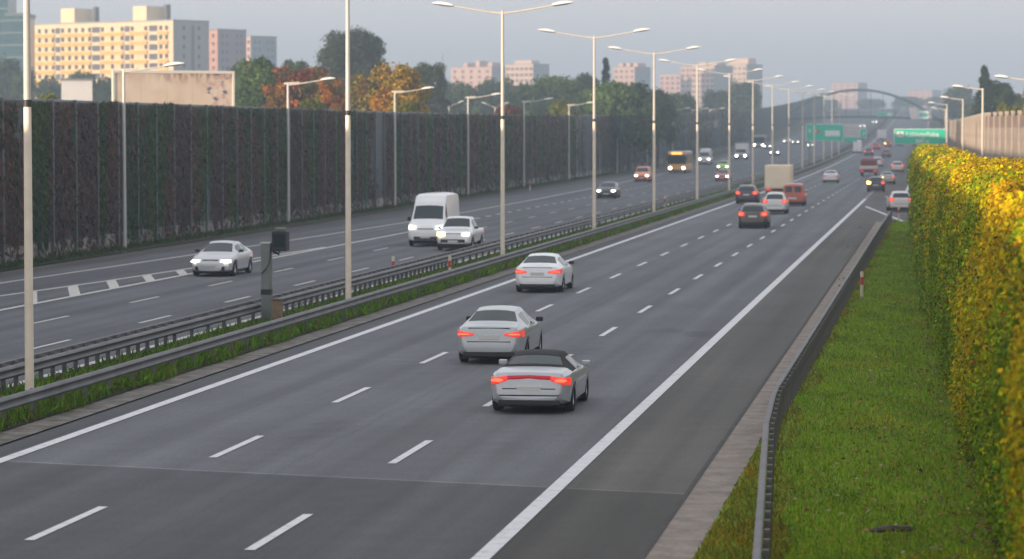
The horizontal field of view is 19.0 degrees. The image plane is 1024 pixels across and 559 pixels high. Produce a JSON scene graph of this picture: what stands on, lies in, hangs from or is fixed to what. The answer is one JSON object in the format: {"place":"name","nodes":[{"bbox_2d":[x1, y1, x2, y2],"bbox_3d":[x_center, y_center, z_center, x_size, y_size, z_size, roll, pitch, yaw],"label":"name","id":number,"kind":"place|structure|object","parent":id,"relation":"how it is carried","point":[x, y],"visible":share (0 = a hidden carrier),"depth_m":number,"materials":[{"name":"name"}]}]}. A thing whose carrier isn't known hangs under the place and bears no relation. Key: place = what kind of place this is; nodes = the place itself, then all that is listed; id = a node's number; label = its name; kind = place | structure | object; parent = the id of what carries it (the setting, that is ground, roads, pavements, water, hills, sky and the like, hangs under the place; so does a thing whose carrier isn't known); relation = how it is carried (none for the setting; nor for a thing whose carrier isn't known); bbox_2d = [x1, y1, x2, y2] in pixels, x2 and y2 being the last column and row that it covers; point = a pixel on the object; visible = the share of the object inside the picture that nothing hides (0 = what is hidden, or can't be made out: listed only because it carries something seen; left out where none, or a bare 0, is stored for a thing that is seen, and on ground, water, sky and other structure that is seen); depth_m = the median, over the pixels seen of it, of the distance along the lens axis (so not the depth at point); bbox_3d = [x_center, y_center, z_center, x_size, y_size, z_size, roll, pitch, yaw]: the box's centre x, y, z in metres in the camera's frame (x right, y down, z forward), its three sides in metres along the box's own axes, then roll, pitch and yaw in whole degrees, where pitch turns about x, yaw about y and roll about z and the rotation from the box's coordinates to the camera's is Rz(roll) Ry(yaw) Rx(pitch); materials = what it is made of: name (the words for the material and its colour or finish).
{"place":"outdoors","nodes":[
{"label":"outdoors","id":0,"kind":"place"},
{"bbox_2d":[0,109,896,432],"bbox_3d":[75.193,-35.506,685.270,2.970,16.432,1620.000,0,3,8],"label":"median ground","id":1,"kind":"structure","parent":0,"point":[868,135],"depth_m":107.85,"materials":[{"name":"green plant"}]},
{"bbox_2d":[23,0,33,390],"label":"street lamp","id":2,"kind":"object","parent":1,"relation":"on","point":[28,294],"visible":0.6,"depth_m":67.86,"materials":[{"name":"grey metal"}]},
{"bbox_2d":[260,228,288,322],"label":"speed camera","id":3,"kind":"object","parent":1,"relation":"on","point":[280,240],"visible":0.87,"depth_m":95.42,"materials":[{"name":"black metal"}]},
{"bbox_2d":[272,298,282,319],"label":"cabinet","id":4,"kind":"object","parent":1,"relation":"on","point":[277,308],"visible":0.78,"depth_m":94.93,"materials":[{"name":"brown"}]},
{"bbox_2d":[345,0,350,298],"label":"street lamp","id":5,"kind":"object","parent":1,"relation":"on","point":[347,193],"visible":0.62,"depth_m":104.64,"materials":[{"name":"metal"}]},
{"bbox_2d":[0,108,894,391],"bbox_3d":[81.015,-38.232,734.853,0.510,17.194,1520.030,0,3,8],"label":"guardrail","id":6,"kind":"object","parent":1,"relation":"on","point":[64,356],"visible":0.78,"depth_m":100.07,"materials":[{"name":"metal"}]},
{"bbox_2d":[0,108,899,431],"bbox_3d":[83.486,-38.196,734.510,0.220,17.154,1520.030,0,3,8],"label":"guardrail","id":7,"kind":"object","parent":1,"relation":"on","point":[58,388],"visible":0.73,"depth_m":87.19,"materials":[{"name":"metal"}]},
{"bbox_2d":[432,1,572,254],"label":"street lamp","id":8,"kind":"object","parent":1,"relation":"on","point":[502,198],"visible":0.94,"depth_m":141.68,"materials":[{"name":"metal"}]},
{"bbox_2d":[538,28,649,228],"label":"street lamp","id":9,"kind":"object","parent":1,"relation":"on","point":[594,145],"visible":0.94,"depth_m":179.37,"materials":[{"name":"metal"}]},
{"bbox_2d":[608,46,700,211],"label":"street lamp","id":10,"kind":"object","parent":1,"relation":"on","point":[654,121],"visible":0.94,"depth_m":217.12,"materials":[{"name":"metal"}]},
{"bbox_2d":[658,59,736,198],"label":"street lamp","id":11,"kind":"object","parent":1,"relation":"on","point":[697,65],"visible":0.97,"depth_m":256.03,"materials":[{"name":"metal"}]},
{"bbox_2d":[695,68,762,189],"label":"street lamp","id":12,"kind":"object","parent":1,"relation":"on","point":[758,69],"visible":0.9,"depth_m":295.23,"materials":[{"name":"metal"}]},
{"bbox_2d":[723,75,782,182],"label":"street lamp","id":13,"kind":"object","parent":1,"relation":"on","point":[753,119],"visible":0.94,"depth_m":332.58,"materials":[{"name":"metal"}]},
{"bbox_2d":[0,109,988,445],"bbox_3d":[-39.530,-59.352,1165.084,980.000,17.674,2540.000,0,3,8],"label":"ground","id":14,"kind":"structure","parent":0,"point":[830,111],"depth_m":120.61,"materials":[{"name":"green plant"}]},
{"bbox_2d":[0,53,22,97],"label":"tree","id":15,"kind":"object","parent":14,"relation":"on","point":[7,66],"visible":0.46,"depth_m":649.26,"materials":[{"name":"green plant"}]},
{"bbox_2d":[0,0,35,95],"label":"office tower","id":16,"kind":"structure","parent":14,"relation":"on","point":[11,32],"depth_m":796.44,"materials":[{"name":"teal glass"}]},
{"bbox_2d":[8,67,38,98],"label":"tree","id":17,"kind":"object","parent":14,"relation":"on","point":[17,84],"visible":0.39,"depth_m":639.04,"materials":[{"name":"green plant"}]},
{"bbox_2d":[32,75,60,99],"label":"tree","id":18,"kind":"object","parent":14,"relation":"on","point":[54,87],"visible":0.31,"depth_m":618.11,"materials":[{"name":"green plant"}]},
{"bbox_2d":[60,78,92,100],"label":"utility building","id":19,"kind":"structure","parent":14,"relation":"on","point":[76,89],"depth_m":419.45,"materials":[{"name":"grey"}]},
{"bbox_2d":[92,76,111,100],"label":"tree","id":20,"kind":"object","parent":14,"relation":"on","point":[101,89],"visible":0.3,"depth_m":597.83,"materials":[{"name":"green plant"}]},
{"bbox_2d":[35,4,209,99],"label":"apartment block","id":21,"kind":"structure","parent":14,"relation":"on","point":[74,40],"depth_m":905.02,"materials":[{"name":"yellow"}]},
{"bbox_2d":[38,63,167,87],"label":"window","id":22,"kind":"structure","parent":21,"relation":"in","point":[160,64],"depth_m":914.00,"materials":[{"name":"grey glass"}]},
{"bbox_2d":[112,70,234,105],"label":"billboard","id":23,"kind":"object","parent":14,"relation":"on","point":[188,87],"visible":0.45,"depth_m":202.12,"materials":[{"name":"beige"}]},
{"bbox_2d":[209,29,246,70],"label":"apartment block","id":24,"kind":"structure","parent":14,"relation":"on","point":[227,48],"depth_m":1053.26,"materials":[{"name":"grey concrete"}]},
{"bbox_2d":[233,55,282,106],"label":"tree","id":25,"kind":"object","parent":14,"relation":"on","point":[257,74],"visible":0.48,"depth_m":329.07,"materials":[{"name":"green plant"}]},
{"bbox_2d":[246,36,276,69],"bbox_3d":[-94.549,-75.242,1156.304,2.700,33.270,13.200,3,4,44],"label":"apartment block","id":26,"kind":"structure","parent":14,"relation":"on","point":[257,47],"depth_m":1154.21,"materials":[{"name":"grey concrete"}]},
{"bbox_2d":[260,82,291,107],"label":"tree","id":27,"kind":"object","parent":14,"relation":"on","point":[272,98],"visible":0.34,"depth_m":299.98,"materials":[{"name":"orange plant"}]},
{"bbox_2d":[271,63,318,107],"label":"tree","id":28,"kind":"object","parent":14,"relation":"on","point":[305,89],"visible":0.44,"depth_m":301.23,"materials":[{"name":"red plant"}]},
{"bbox_2d":[295,98,326,108],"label":"tree","id":29,"kind":"object","parent":14,"relation":"on","point":[315,103],"visible":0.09,"depth_m":261.97,"materials":[{"name":"green plant"}]},
{"bbox_2d":[316,73,351,109],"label":"tree","id":30,"kind":"object","parent":14,"relation":"on","point":[328,91],"visible":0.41,"depth_m":289.96,"materials":[{"name":"orange plant"}]},
{"bbox_2d":[313,25,388,101],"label":"tree","id":31,"kind":"object","parent":14,"relation":"on","point":[365,55],"visible":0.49,"depth_m":447.91,"materials":[{"name":"green plant"}]},
{"bbox_2d":[343,72,382,110],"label":"tree","id":32,"kind":"object","parent":14,"relation":"on","point":[363,89],"visible":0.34,"depth_m":299.85,"materials":[{"name":"yellow plant"}]},
{"bbox_2d":[366,62,432,112],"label":"tree","id":33,"kind":"object","parent":14,"relation":"on","point":[402,77],"visible":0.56,"depth_m":289.69,"materials":[{"name":"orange plant"}]},
{"bbox_2d":[0,94,823,263],"bbox_3d":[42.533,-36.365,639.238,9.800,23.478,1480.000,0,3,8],"label":"noise wall","id":34,"kind":"structure","parent":14,"relation":"on","point":[191,169],"depth_m":192.16,"materials":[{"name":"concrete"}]},
{"bbox_2d":[0,115,827,270],"bbox_3d":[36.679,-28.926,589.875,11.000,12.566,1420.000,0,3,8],"label":"verge","id":35,"kind":"structure","parent":14,"relation":"on","point":[792,130],"depth_m":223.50,"materials":[{"name":"green plant"}]},
{"bbox_2d":[118,62,184,252],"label":"street lamp","id":36,"kind":"object","parent":35,"relation":"on","point":[126,70],"visible":0.98,"depth_m":154.77,"materials":[{"name":"white metal"}]},
{"bbox_2d":[284,77,335,221],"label":"street lamp","id":37,"kind":"object","parent":35,"relation":"on","point":[288,84],"visible":0.98,"depth_m":199.04,"materials":[{"name":"white metal"}]},
{"bbox_2d":[392,87,433,205],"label":"street lamp","id":38,"kind":"object","parent":35,"relation":"on","point":[403,91],"visible":0.97,"depth_m":241.54,"materials":[{"name":"white metal"}]},
{"bbox_2d":[465,93,500,194],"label":"street lamp","id":39,"kind":"object","parent":35,"relation":"on","point":[469,97],"visible":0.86,"depth_m":282.37,"materials":[{"name":"white metal"}]},
{"bbox_2d":[0,115,832,278],"bbox_3d":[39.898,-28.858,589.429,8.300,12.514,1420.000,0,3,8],"label":"opposite shoulder","id":40,"kind":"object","parent":14,"relation":"on","point":[57,266],"visible":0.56,"depth_m":174.62},
{"bbox_2d":[414,60,450,112],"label":"tree","id":41,"kind":"object","parent":14,"relation":"on","point":[430,76],"visible":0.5,"depth_m":439.61,"materials":[{"name":"green plant"}]},
{"bbox_2d":[0,109,890,387],"bbox_3d":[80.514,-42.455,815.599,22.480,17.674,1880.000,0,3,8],"label":"opposite carriageway","id":42,"kind":"structure","parent":14,"relation":"on","point":[92,316],"depth_m":138.42,"materials":[{"name":"grey asphalt"}]},
{"bbox_2d":[191,240,252,275],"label":"car","id":43,"kind":"object","parent":42,"relation":"on","point":[232,257],"visible":1,"depth_m":128.59,"materials":[{"name":"paint"}]},
{"bbox_2d":[408,192,459,245],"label":"van","id":44,"kind":"object","parent":42,"relation":"on","point":[432,211],"visible":0.68,"depth_m":161.77,"materials":[{"name":"paint"}]},
{"bbox_2d":[0,111,875,386],"bbox_3d":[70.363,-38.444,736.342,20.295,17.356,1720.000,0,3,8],"label":"opposite road markings","id":45,"kind":"object","parent":42,"relation":"on","point":[73,290],"visible":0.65,"depth_m":125.18,"materials":[{"name":"paint"}]},
{"bbox_2d":[437,216,483,249],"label":"car","id":46,"kind":"object","parent":42,"relation":"on","point":[459,231],"visible":0.91,"depth_m":155.62,"materials":[{"name":"paint"}]},
{"bbox_2d":[0,109,922,558],"bbox_3d":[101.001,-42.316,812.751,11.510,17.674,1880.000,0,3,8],"label":"carriageway","id":47,"kind":"structure","parent":14,"relation":"on","point":[472,477],"depth_m":62.73,"materials":[{"name":"grey asphalt"}]},
{"bbox_2d":[0,115,894,444],"bbox_3d":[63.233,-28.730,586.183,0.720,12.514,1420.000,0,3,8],"label":"median gutter","id":48,"kind":"object","parent":47,"relation":"on","point":[114,401],"visible":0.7,"depth_m":83.03,"materials":[{"name":"grey concrete"}]},
{"bbox_2d":[0,109,930,558],"bbox_3d":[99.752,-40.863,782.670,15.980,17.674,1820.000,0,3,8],"label":"road markings","id":49,"kind":"object","parent":47,"relation":"on","point":[500,539],"visible":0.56,"depth_m":65.23,"materials":[{"name":"paint"}]},
{"bbox_2d":[458,305,542,361],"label":"car","id":50,"kind":"object","parent":47,"relation":"on","point":[501,331],"visible":0.89,"depth_m":79.92,"materials":[{"name":"paint"}]},
{"bbox_2d":[765,165,792,192],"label":"box truck","id":51,"kind":"object","parent":47,"relation":"on","point":[778,178],"visible":0.41,"depth_m":275.22,"materials":[{"name":"paint"}]},
{"bbox_2d":[860,158,877,175],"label":"flatbed truck","id":52,"kind":"object","parent":47,"relation":"on","point":[868,165],"visible":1,"depth_m":402.22,"materials":[{"name":"metal"}]},
{"bbox_2d":[445,82,494,113],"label":"tree","id":53,"kind":"object","parent":14,"relation":"on","point":[461,91],"visible":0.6,"depth_m":618.05,"materials":[{"name":"green plant"}]},
{"bbox_2d":[450,61,505,89],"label":"tower block","id":54,"kind":"structure","parent":14,"relation":"on","point":[475,74],"depth_m":1506.20,"materials":[{"name":"pink"}]},
{"bbox_2d":[474,77,513,113],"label":"tree","id":55,"kind":"object","parent":14,"relation":"on","point":[496,99],"visible":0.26,"depth_m":639.44,"materials":[{"name":"green plant"}]},
{"bbox_2d":[504,82,543,112],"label":"tree","id":56,"kind":"object","parent":14,"relation":"on","point":[517,98],"visible":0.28,"depth_m":558.12,"materials":[{"name":"green plant"}]},
{"bbox_2d":[505,60,548,95],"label":"tower block","id":57,"kind":"structure","parent":14,"relation":"on","point":[522,72],"depth_m":1404.58,"materials":[{"name":"pink"}]},
{"bbox_2d":[522,74,569,114],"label":"tree","id":58,"kind":"object","parent":14,"relation":"on","point":[541,89],"visible":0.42,"depth_m":539.60,"materials":[{"name":"green plant"}]},
{"bbox_2d":[546,98,580,151],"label":"tree","id":59,"kind":"object","parent":14,"relation":"on","point":[559,106],"visible":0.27,"depth_m":381.22,"materials":[{"name":"green plant"}]},
{"bbox_2d":[549,78,592,114],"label":"tree","id":60,"kind":"object","parent":14,"relation":"on","point":[569,91],"visible":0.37,"depth_m":499.37,"materials":[{"name":"green plant"}]},
{"bbox_2d":[578,79,659,172],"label":"tree","id":61,"kind":"object","parent":14,"relation":"on","point":[620,103],"visible":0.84,"depth_m":428.74,"materials":[{"name":"green plant"}]},
{"bbox_2d":[613,63,650,89],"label":"tower block","id":62,"kind":"structure","parent":14,"relation":"on","point":[628,73],"depth_m":1504.67,"materials":[{"name":"pink"}]},
{"bbox_2d":[646,88,678,167],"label":"tree","id":63,"kind":"object","parent":14,"relation":"on","point":[665,130],"visible":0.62,"depth_m":480.48,"materials":[{"name":"green plant"}]},
{"bbox_2d":[659,74,680,94],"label":"tower block","id":64,"kind":"structure","parent":14,"relation":"on","point":[669,83],"depth_m":1653.31,"materials":[{"name":"pink"}]},
{"bbox_2d":[669,91,702,112],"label":"tree","id":65,"kind":"object","parent":14,"relation":"on","point":[689,99],"visible":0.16,"depth_m":649.41,"materials":[{"name":"green plant"}]},
{"bbox_2d":[681,66,691,94],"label":"tower block","id":66,"kind":"structure","parent":14,"relation":"on","point":[686,78],"depth_m":1602.43,"materials":[{"name":"pink"}]},
{"bbox_2d":[692,62,732,108],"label":"tower block","id":67,"kind":"structure","parent":14,"relation":"on","point":[715,82],"depth_m":1554.25,"materials":[{"name":"grey"}]},
{"bbox_2d":[701,89,735,112],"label":"tree","id":68,"kind":"object","parent":14,"relation":"on","point":[717,100],"visible":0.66,"depth_m":799.18,"materials":[{"name":"green plant"}]},
{"bbox_2d":[727,80,759,110],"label":"tree","id":69,"kind":"object","parent":14,"relation":"on","point":[738,92],"visible":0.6,"depth_m":851.84,"materials":[{"name":"green plant"}]},
{"bbox_2d":[726,58,762,107],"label":"tower block","id":70,"kind":"structure","parent":14,"relation":"on","point":[739,65],"depth_m":1605.09,"materials":[{"name":"grey"}]},
{"bbox_2d":[806,124,866,162],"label":"road sign","id":71,"kind":"object","parent":14,"relation":"on","point":[828,132],"visible":0.98,"depth_m":519.64,"materials":[{"name":"green metal"}]},
{"bbox_2d":[831,82,866,108],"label":"tower block","id":72,"kind":"structure","parent":14,"relation":"on","point":[846,102],"depth_m":2297.43,"materials":[{"name":"grey concrete"}]},
{"bbox_2d":[691,220,1008,558],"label":"grass verge","id":73,"kind":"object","parent":14,"relation":"on","point":[863,442],"depth_m":57.76,"materials":[{"name":"green plant"}]},
{"bbox_2d":[752,211,891,558],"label":"guardrail","id":74,"kind":"object","parent":73,"relation":"on","point":[786,389],"visible":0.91,"depth_m":66.94,"materials":[{"name":"metal"}]},
{"bbox_2d":[762,227,999,558],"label":"fallen leaves","id":75,"kind":"object","parent":73,"relation":"on","point":[973,534],"depth_m":54.37,"materials":[{"name":"plant"}]},
{"bbox_2d":[844,124,859,141],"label":"road sign","id":76,"kind":"object","parent":14,"relation":"on","point":[851,130],"visible":1,"depth_m":518.82,"materials":[{"name":"metal"}]},
{"bbox_2d":[856,98,887,108],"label":"tree","id":77,"kind":"object","parent":14,"relation":"on","point":[872,103],"visible":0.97,"depth_m":1830.90,"materials":[{"name":"green plant"}]},
{"bbox_2d":[787,89,957,124],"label":"arch bridge","id":78,"kind":"structure","parent":14,"relation":"on","point":[870,112],"depth_m":997.60,"materials":[{"name":"grey metal"}]},
{"bbox_2d":[889,96,925,108],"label":"tree","id":79,"kind":"object","parent":14,"relation":"on","point":[900,103],"visible":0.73,"depth_m":1808.39,"materials":[{"name":"green plant"}]},
{"bbox_2d":[894,128,950,143],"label":"road sign","id":80,"kind":"object","parent":14,"relation":"on","point":[918,136],"visible":0.99,"depth_m":449.73,"materials":[{"name":"green metal"}]},
{"bbox_2d":[908,90,940,108],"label":"tower block","id":81,"kind":"structure","parent":14,"relation":"on","point":[924,94],"depth_m":2309.40,"materials":[{"name":"grey"}]},
{"bbox_2d":[938,84,975,119],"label":"tree","id":82,"kind":"object","parent":14,"relation":"on","point":[965,94],"visible":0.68,"depth_m":947.25,"materials":[{"name":"green plant"}]},
{"bbox_2d":[906,143,1023,558],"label":"hedge wall","id":83,"kind":"structure","parent":14,"relation":"on","point":[966,224],"depth_m":49.99,"materials":[{"name":"green plant"}]},
{"bbox_2d":[970,65,998,116],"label":"tree","id":84,"kind":"object","parent":14,"relation":"on","point":[985,81],"visible":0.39,"depth_m":419.82,"materials":[{"name":"green plant"}]},
{"bbox_2d":[989,79,1023,106],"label":"tree","id":85,"kind":"object","parent":14,"relation":"on","point":[1003,92],"visible":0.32,"depth_m":428.93,"materials":[{"name":"green plant"}]},
{"bbox_2d":[16,0,1023,108],"label":"sky","id":86,"kind":"structure","parent":0,"point":[896,47],"materials":[{"name":"grey"}]},
{"bbox_2d":[491,349,590,410],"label":"car","id":87,"kind":"object","parent":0,"point":[540,378],"visible":1,"depth_m":66.01,"materials":[{"name":"paint"}]},
{"bbox_2d":[515,253,573,291],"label":"car","id":88,"kind":"object","parent":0,"point":[544,271],"visible":1,"depth_m":115.17,"materials":[{"name":"paint"}]},
{"bbox_2d":[596,182,620,198],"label":"car","id":89,"kind":"object","parent":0,"point":[608,189],"visible":1,"depth_m":273.98,"materials":[{"name":"paint"}]},
{"bbox_2d":[634,166,651,181],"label":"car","id":90,"kind":"object","parent":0,"point":[643,173],"visible":1,"depth_m":360.93,"materials":[{"name":"paint"}]},
{"bbox_2d":[666,151,691,172],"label":"bus","id":91,"kind":"object","parent":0,"point":[679,160],"visible":1,"depth_m":428.69,"materials":[{"name":"paint"}]},
{"bbox_2d":[490,109,932,558],"bbox_3d":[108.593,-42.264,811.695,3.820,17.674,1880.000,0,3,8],"label":"shoulder","id":92,"kind":"object","parent":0,"point":[620,495],"visible":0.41,"depth_m":61.49},
{"bbox_2d":[644,222,882,558],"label":"gutter","id":93,"kind":"object","parent":92,"relation":"on","point":[686,530],"visible":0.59,"depth_m":54.71,"materials":[{"name":"concrete"}]},
{"bbox_2d":[638,222,874,558],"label":"gutter kerb","id":94,"kind":"structure","parent":93,"relation":"on","point":[671,515],"depth_m":59.66,"materials":[{"name":"grey concrete"}]},
{"bbox_2d":[866,176,886,191],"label":"car","id":95,"kind":"object","parent":92,"relation":"on","point":[875,182],"visible":1,"depth_m":304.93,"materials":[{"name":"paint"}]},
{"bbox_2d":[736,185,760,203],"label":"car","id":96,"kind":"object","parent":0,"point":[747,193],"visible":0.98,"depth_m":254.84,"materials":[{"name":"paint"}]},
{"bbox_2d":[738,203,771,227],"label":"car","id":97,"kind":"object","parent":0,"point":[753,214],"visible":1,"depth_m":190.43,"materials":[{"name":"paint"}]},
{"bbox_2d":[763,192,789,213],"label":"car","id":98,"kind":"object","parent":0,"point":[776,201],"visible":0.9,"depth_m":223.10,"materials":[{"name":"paint"}]},
{"bbox_2d":[782,183,807,205],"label":"van","id":99,"kind":"object","parent":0,"point":[795,193],"visible":0.75,"depth_m":247.24,"materials":[{"name":"paint"}]},
{"bbox_2d":[857,202,908,221],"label":"slip road","id":100,"kind":"structure","parent":0,"point":[879,206],"depth_m":233.28,"materials":[{"name":"grey asphalt"}]},
{"bbox_2d":[885,191,910,210],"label":"car","id":101,"kind":"object","parent":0,"point":[895,200],"visible":0.71,"depth_m":230.29,"materials":[{"name":"paint"}]},
{"bbox_2d":[909,109,943,192],"bbox_3d":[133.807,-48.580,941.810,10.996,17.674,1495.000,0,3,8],"label":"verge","id":102,"kind":"structure","parent":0,"point":[936,125],"depth_m":1144.06,"materials":[{"name":"green plant"}]},
{"bbox_2d":[952,85,983,157],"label":"street lamp","id":103,"kind":"object","parent":102,"relation":"on","point":[982,130],"visible":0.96,"depth_m":211.23,"materials":[{"name":"white metal"}]},
{"bbox_2d":[944,108,1023,163],"bbox_3d":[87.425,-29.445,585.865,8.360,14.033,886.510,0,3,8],"label":"panel wall","id":104,"kind":"structure","parent":102,"relation":"on","point":[1003,136],"depth_m":219.75,"materials":[{"name":"beige concrete"}]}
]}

